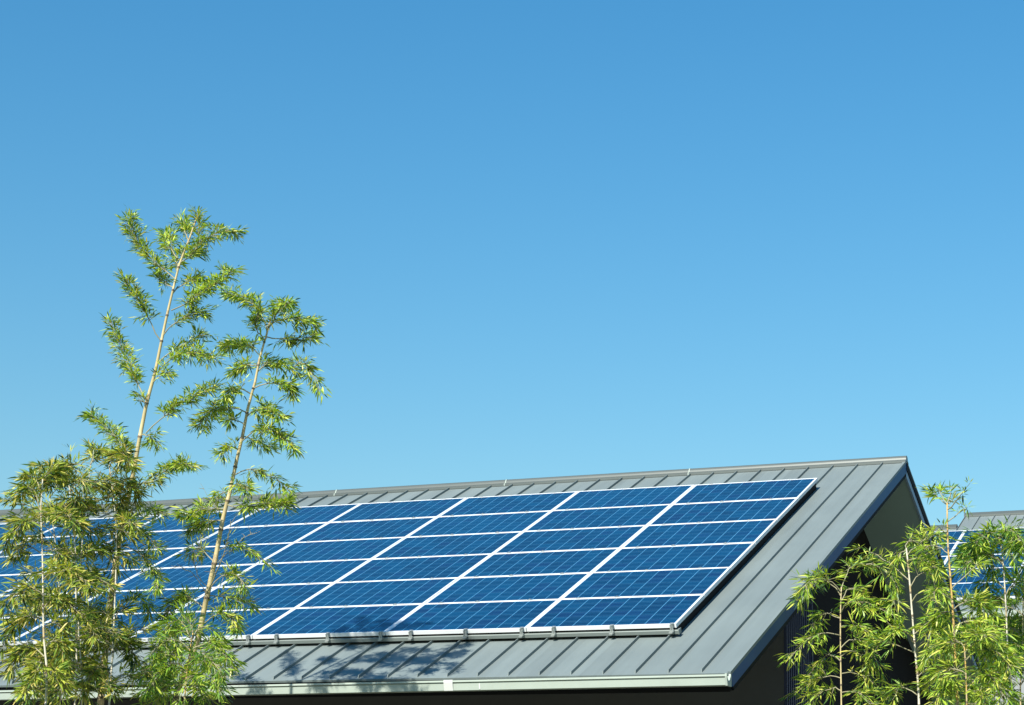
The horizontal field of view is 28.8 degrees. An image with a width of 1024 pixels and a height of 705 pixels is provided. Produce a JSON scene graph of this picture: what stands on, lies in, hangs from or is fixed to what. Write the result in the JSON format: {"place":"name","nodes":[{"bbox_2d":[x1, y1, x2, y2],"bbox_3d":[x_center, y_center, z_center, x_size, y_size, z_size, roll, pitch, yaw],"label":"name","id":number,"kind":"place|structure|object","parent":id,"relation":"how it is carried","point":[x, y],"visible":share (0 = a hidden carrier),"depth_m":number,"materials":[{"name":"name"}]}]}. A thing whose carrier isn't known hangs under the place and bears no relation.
{"place":"outdoors","nodes":[
{"label":"outdoors","id":0,"kind":"place"},
{"bbox_2d":[0,0,1023,525],"label":"sky","id":1,"kind":"structure","parent":0,"point":[530,238],"materials":[{"name":"blue"}]},
{"label":"ground","id":2,"kind":"structure","parent":0,"visible":0},
{"bbox_2d":[0,457,111,704],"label":"bamboo","id":3,"kind":"object","parent":2,"relation":"on","point":[64,569],"visible":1,"depth_m":17.07,"materials":[{"name":"plant"}]},
{"bbox_2d":[0,436,169,704],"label":"bamboo","id":4,"kind":"object","parent":2,"relation":"on","point":[91,669],"visible":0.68,"depth_m":18.05,"materials":[{"name":"plant"}]},
{"bbox_2d":[64,203,249,704],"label":"bamboo","id":5,"kind":"object","parent":2,"relation":"on","point":[198,279],"visible":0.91,"depth_m":19.09,"materials":[{"name":"green plant"}]},
{"bbox_2d":[128,596,247,704],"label":"bamboo","id":6,"kind":"object","parent":2,"relation":"on","point":[199,656],"visible":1,"depth_m":17.49,"materials":[{"name":"green plant"}]},
{"bbox_2d":[129,283,331,704],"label":"bamboo","id":7,"kind":"object","parent":2,"relation":"on","point":[197,525],"visible":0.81,"depth_m":18.68,"materials":[{"name":"green plant"}]},
{"bbox_2d":[0,456,991,704],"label":"house","id":8,"kind":"structure","parent":2,"relation":"on","point":[742,627],"depth_m":23.44,"materials":[{"name":"grey metal"}]},
{"bbox_2d":[0,623,681,650],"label":"mounting rail","id":9,"kind":"object","parent":8,"relation":"attached to","point":[466,636],"visible":0.69,"depth_m":21.36,"materials":[{"name":"metal"}]},
{"bbox_2d":[0,617,50,644],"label":"solar panel","id":10,"kind":"object","parent":9,"relation":"attached to","point":[25,631],"visible":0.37,"depth_m":24.21,"materials":[{"name":"blue glass"}]},
{"bbox_2d":[9,612,169,644],"bbox_3d":[-5.006,3.288,23.761,1.662,0.042,1.000,-5,9,23],"label":"solar panel","id":11,"kind":"object","parent":9,"relation":"attached to","point":[126,620],"visible":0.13,"depth_m":23.77,"materials":[{"name":"blue glass"}]},
{"bbox_2d":[132,608,293,641],"bbox_3d":[-3.478,3.156,23.098,1.662,0.042,1.000,-5,9,23],"label":"solar panel","id":12,"kind":"object","parent":9,"relation":"attached to","point":[257,622],"visible":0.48,"depth_m":23.00,"materials":[{"name":"blue glass"}]},
{"bbox_2d":[253,604,422,638],"bbox_3d":[-1.951,3.023,22.436,1.662,0.042,1.000,-5,9,23],"label":"solar panel","id":13,"kind":"object","parent":9,"relation":"attached to","point":[347,621],"visible":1,"depth_m":22.37,"materials":[{"name":"blue glass"}]},
{"bbox_2d":[385,599,559,634],"bbox_3d":[-0.424,2.890,21.773,1.662,0.042,1.000,-5,9,23],"label":"solar panel","id":14,"kind":"object","parent":9,"relation":"attached to","point":[476,617],"visible":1,"depth_m":21.71,"materials":[{"name":"blue glass"}]},
{"bbox_2d":[527,594,704,631],"bbox_3d":[1.103,2.755,21.110,1.662,0.042,1.000,-5,9,23],"label":"solar panel","id":15,"kind":"object","parent":9,"relation":"attached to","point":[641,612],"visible":1,"depth_m":21.03,"materials":[{"name":"glass"}]},
{"bbox_2d":[21,542,727,573],"bbox_3d":[-4.054,2.840,26.056,14.920,0.121,0.060,-5,9,23],"label":"mounting rail","id":16,"kind":"object","parent":8,"relation":"attached to","point":[464,554],"visible":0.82,"depth_m":24.52,"materials":[{"name":"metal"}]},
{"bbox_2d":[0,554,61,574],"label":"solar panel","id":17,"kind":"object","parent":16,"relation":"on","point":[10,570],"visible":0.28,"depth_m":27.74,"materials":[{"name":"blue glass"}]},
{"bbox_2d":[76,548,182,569],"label":"solar panel","id":18,"kind":"object","parent":16,"relation":"on","point":[170,552],"visible":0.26,"depth_m":27.12,"materials":[{"name":"blue glass"}]},
{"bbox_2d":[149,543,291,568],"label":"solar panel","id":19,"kind":"object","parent":16,"relation":"on","point":[265,550],"visible":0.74,"depth_m":26.44,"materials":[{"name":"blue glass"}]},
{"bbox_2d":[257,537,404,563],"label":"solar panel","id":20,"kind":"object","parent":16,"relation":"on","point":[354,549],"visible":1,"depth_m":25.84,"materials":[{"name":"blue glass"}]},
{"bbox_2d":[372,532,521,558],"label":"solar panel","id":21,"kind":"object","parent":16,"relation":"on","point":[451,545],"visible":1,"depth_m":25.17,"materials":[{"name":"blue glass"}]},
{"bbox_2d":[493,525,646,553],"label":"solar panel","id":22,"kind":"object","parent":16,"relation":"on","point":[574,539],"visible":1,"depth_m":24.51,"materials":[{"name":"blue glass"}]},
{"bbox_2d":[621,519,777,547],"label":"solar panel","id":23,"kind":"object","parent":16,"relation":"on","point":[751,531],"visible":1,"depth_m":23.84,"materials":[{"name":"blue glass"}]},
{"bbox_2d":[0,519,749,556],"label":"mounting rail","id":24,"kind":"object","parent":8,"relation":"attached to","point":[422,535],"visible":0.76,"depth_m":25.69,"materials":[{"name":"metal"}]},
{"bbox_2d":[0,538,29,551],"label":"solar panel","id":25,"kind":"object","parent":24,"relation":"on","point":[1,541],"depth_m":29.47,"materials":[{"name":"blue glass"}]},
{"bbox_2d":[0,534,114,555],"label":"solar panel","id":26,"kind":"object","parent":24,"relation":"on","point":[37,547],"visible":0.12,"depth_m":28.79,"materials":[{"name":"blue glass"}]},
{"bbox_2d":[92,528,223,551],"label":"solar panel","id":27,"kind":"object","parent":24,"relation":"on","point":[172,539],"visible":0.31,"depth_m":28.01,"materials":[{"name":"blue glass"}]},
{"bbox_2d":[192,523,326,546],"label":"solar panel","id":28,"kind":"object","parent":24,"relation":"on","point":[291,533],"visible":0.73,"depth_m":27.43,"materials":[{"name":"blue glass"}]},
{"bbox_2d":[296,517,435,541],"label":"solar panel","id":29,"kind":"object","parent":24,"relation":"on","point":[372,529],"visible":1,"depth_m":26.76,"materials":[{"name":"blue glass"}]},
{"bbox_2d":[407,511,550,536],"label":"solar panel","id":30,"kind":"object","parent":24,"relation":"on","point":[484,523],"visible":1,"depth_m":26.09,"materials":[{"name":"blue glass"}]},
{"bbox_2d":[524,504,671,530],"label":"solar panel","id":31,"kind":"object","parent":24,"relation":"on","point":[601,517],"visible":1,"depth_m":25.43,"materials":[{"name":"blue glass"}]},
{"bbox_2d":[648,498,798,524],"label":"solar panel","id":32,"kind":"object","parent":24,"relation":"on","point":[765,509],"visible":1,"depth_m":24.76,"materials":[{"name":"blue glass"}]},
{"bbox_2d":[13,498,772,538],"bbox_3d":[-3.292,2.459,27.888,14.920,0.121,0.060,-5,9,23],"label":"mounting rail","id":33,"kind":"object","parent":8,"relation":"attached to","point":[453,515],"visible":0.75,"depth_m":26.78,"materials":[{"name":"metal"}]},
{"bbox_2d":[0,521,59,537],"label":"solar panel","id":34,"kind":"object","parent":33,"relation":"on","point":[44,529],"visible":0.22,"depth_m":30.23,"materials":[{"name":"blue glass"}]},
{"bbox_2d":[37,515,160,536],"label":"solar panel","id":35,"kind":"object","parent":33,"relation":"on","point":[60,530],"visible":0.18,"depth_m":29.77,"materials":[{"name":"blue glass"}]},
{"bbox_2d":[138,509,258,531],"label":"solar panel","id":36,"kind":"object","parent":33,"relation":"on","point":[171,524],"visible":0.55,"depth_m":28.95,"materials":[{"name":"blue glass"}]},
{"bbox_2d":[225,504,358,527],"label":"solar panel","id":37,"kind":"object","parent":33,"relation":"on","point":[318,514],"visible":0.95,"depth_m":28.29,"materials":[{"name":"blue glass"}]},
{"bbox_2d":[330,498,465,521],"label":"solar panel","id":38,"kind":"object","parent":33,"relation":"on","point":[400,509],"visible":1,"depth_m":27.66,"materials":[{"name":"blue glass"}]},
{"bbox_2d":[438,491,577,516],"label":"solar panel","id":39,"kind":"object","parent":33,"relation":"on","point":[510,503],"visible":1,"depth_m":27.01,"materials":[{"name":"blue glass"}]},
{"bbox_2d":[553,485,693,509],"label":"solar panel","id":40,"kind":"object","parent":33,"relation":"on","point":[661,495],"visible":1,"depth_m":26.34,"materials":[{"name":"blue glass"}]},
{"bbox_2d":[673,478,817,503],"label":"solar panel","id":41,"kind":"object","parent":33,"relation":"on","point":[799,489],"visible":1,"depth_m":25.67,"materials":[{"name":"blue glass"}]},
{"bbox_2d":[117,567,702,590],"bbox_3d":[-4.435,3.031,25.141,14.920,0.121,0.060,-5,9,23],"label":"mounting rail","id":42,"kind":"object","parent":8,"relation":"attached to","point":[433,578],"visible":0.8,"depth_m":23.60,"materials":[{"name":"metal"}]},
{"bbox_2d":[0,573,41,593],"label":"solar panel","id":43,"kind":"object","parent":42,"relation":"on","point":[2,579],"depth_m":26.91,"materials":[{"name":"blue glass"}]},
{"bbox_2d":[1,569,143,595],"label":"solar panel","id":44,"kind":"object","parent":42,"relation":"on","point":[129,573],"visible":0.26,"depth_m":26.28,"materials":[{"name":"blue glass"}]},
{"bbox_2d":[108,564,255,590],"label":"solar panel","id":45,"kind":"object","parent":42,"relation":"on","point":[178,577],"visible":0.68,"depth_m":25.60,"materials":[{"name":"blue glass"}]},
{"bbox_2d":[218,559,370,586],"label":"solar panel","id":46,"kind":"object","parent":42,"relation":"on","point":[334,571],"visible":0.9,"depth_m":24.90,"materials":[{"name":"blue glass"}]},
{"bbox_2d":[336,554,491,581],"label":"solar panel","id":47,"kind":"object","parent":42,"relation":"on","point":[434,567],"visible":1,"depth_m":24.26,"materials":[{"name":"blue glass"}]},
{"bbox_2d":[460,548,619,577],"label":"solar panel","id":48,"kind":"object","parent":42,"relation":"on","point":[549,562],"visible":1,"depth_m":23.59,"materials":[{"name":"blue glass"}]},
{"bbox_2d":[593,542,754,571],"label":"solar panel","id":49,"kind":"object","parent":42,"relation":"on","point":[732,555],"visible":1,"depth_m":22.93,"materials":[{"name":"blue glass"}]},
{"bbox_2d":[187,594,674,611],"bbox_3d":[-4.816,3.221,24.225,14.920,0.121,0.060,-5,9,23],"label":"mounting rail","id":50,"kind":"object","parent":8,"relation":"attached to","point":[442,602],"visible":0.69,"depth_m":22.46,"materials":[{"name":"metal"}]},
{"bbox_2d":[0,592,102,617],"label":"solar panel","id":51,"kind":"object","parent":50,"relation":"on","point":[3,598],"visible":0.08,"depth_m":25.31,"materials":[{"name":"blue glass"}]},
{"bbox_2d":[63,587,215,614],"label":"solar panel","id":52,"kind":"object","parent":50,"relation":"on","point":[166,594],"visible":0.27,"depth_m":24.77,"materials":[{"name":"blue glass"}]},
{"bbox_2d":[175,583,332,611],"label":"solar panel","id":53,"kind":"object","parent":50,"relation":"on","point":[283,596],"visible":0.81,"depth_m":24.00,"materials":[{"name":"blue glass"}]},
{"bbox_2d":[296,578,458,607],"bbox_3d":[-1.571,2.830,23.351,1.662,0.043,1.000,-5,9,23],"label":"solar panel","id":54,"kind":"object","parent":50,"relation":"on","point":[385,592],"visible":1,"depth_m":23.34,"materials":[{"name":"blue glass"}]},
{"bbox_2d":[424,573,589,603],"bbox_3d":[-0.043,2.700,22.689,1.662,0.042,1.000,-5,9,23],"label":"solar panel","id":55,"kind":"object","parent":50,"relation":"on","point":[518,588],"visible":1,"depth_m":22.68,"materials":[{"name":"blue glass"}]},
{"bbox_2d":[561,567,730,598],"bbox_3d":[1.483,2.564,22.026,1.662,0.044,1.000,-5,9,23],"label":"solar panel","id":56,"kind":"object","parent":50,"relation":"on","point":[697,581],"visible":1,"depth_m":22.00,"materials":[{"name":"blue glass"}]},
{"bbox_2d":[106,478,792,517],"bbox_3d":[-2.912,2.268,28.804,14.920,0.121,0.060,-5,9,23],"label":"mounting rail","id":57,"kind":"object","parent":8,"relation":"attached to","point":[482,496],"visible":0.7,"depth_m":27.54,"materials":[{"name":"metal"}]},
{"bbox_2d":[677,483,815,630],"bbox_3d":[2.812,2.279,23.118,0.006,2.642,5.402,-5,-17,23],"label":"edge skirt","id":58,"kind":"object","parent":8,"relation":"attached to","point":[729,576],"visible":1,"depth_m":22.70,"materials":[{"name":"metal"}]},
{"bbox_2d":[773,548,906,704],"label":"bamboo","id":59,"kind":"object","parent":2,"relation":"on","point":[809,580],"visible":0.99,"depth_m":20.46,"materials":[{"name":"green plant"}]},
{"bbox_2d":[845,520,967,704],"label":"bamboo","id":60,"kind":"object","parent":2,"relation":"on","point":[932,562],"visible":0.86,"depth_m":19.73,"materials":[{"name":"plant"}]},
{"bbox_2d":[907,476,1018,704],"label":"bamboo","id":61,"kind":"object","parent":2,"relation":"on","point":[985,620],"visible":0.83,"depth_m":19.26,"materials":[{"name":"green plant"}]},
{"bbox_2d":[925,619,1023,704],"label":"bamboo","id":62,"kind":"object","parent":2,"relation":"on","point":[986,677],"visible":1,"depth_m":18.42,"materials":[{"name":"green plant"}]},
{"bbox_2d":[930,510,1023,704],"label":"house","id":63,"kind":"structure","parent":2,"relation":"on","point":[971,523],"depth_m":44.72,"materials":[{"name":"grey metal"}]},
{"bbox_2d":[937,543,956,555],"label":"solar panel","id":64,"kind":"object","parent":63,"relation":"on","point":[952,546],"visible":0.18,"depth_m":42.76,"materials":[{"name":"blue glass"}]},
{"bbox_2d":[934,530,964,542],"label":"solar panel","id":65,"kind":"object","parent":63,"relation":"on","point":[955,534],"visible":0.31,"depth_m":43.74,"materials":[{"name":"blue glass"}]},
{"bbox_2d":[950,541,1016,555],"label":"solar panel","id":66,"kind":"object","parent":63,"relation":"on","point":[953,551],"visible":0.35,"depth_m":42.41,"materials":[{"name":"blue glass"}]},
{"bbox_2d":[947,567,1020,582],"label":"solar panel","id":67,"kind":"object","parent":63,"relation":"on","point":[969,579],"visible":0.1,"depth_m":40.39,"materials":[{"name":"blue glass"}]},
{"bbox_2d":[944,554,1023,569],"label":"solar panel","id":68,"kind":"object","parent":63,"relation":"on","point":[998,564],"visible":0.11,"depth_m":41.23,"materials":[{"name":"blue glass"}]},
{"bbox_2d":[958,528,1023,542],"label":"solar panel","id":69,"kind":"object","parent":63,"relation":"on","point":[966,534],"visible":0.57,"depth_m":43.54,"materials":[{"name":"blue glass"}]},
{"bbox_2d":[940,553,1023,704],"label":"bamboo","id":70,"kind":"object","parent":2,"relation":"on","point":[1019,645],"visible":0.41,"depth_m":20.81,"materials":[{"name":"green plant"}]},
{"bbox_2d":[945,515,1023,704],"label":"bamboo","id":71,"kind":"object","parent":2,"relation":"on","point":[977,545],"visible":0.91,"depth_m":20.02,"materials":[{"name":"plant"}]},
{"bbox_3d":[8.869,4.888,39.106,5.010,0.076,0.080,-5,9,23],"label":"mounting rail","id":72,"kind":"object","parent":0,"visible":0},
{"bbox_2d":[952,582,1012,599],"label":"solar panel","id":73,"kind":"object","parent":72,"relation":"on","point":[961,586],"visible":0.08,"depth_m":39.63,"materials":[{"name":"blue glass"}]},
{"bbox_2d":[1007,581,1022,597],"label":"solar panel","id":74,"kind":"object","parent":72,"relation":"on","point":[1013,593],"visible":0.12,"depth_m":38.85,"materials":[{"name":"blue glass"}]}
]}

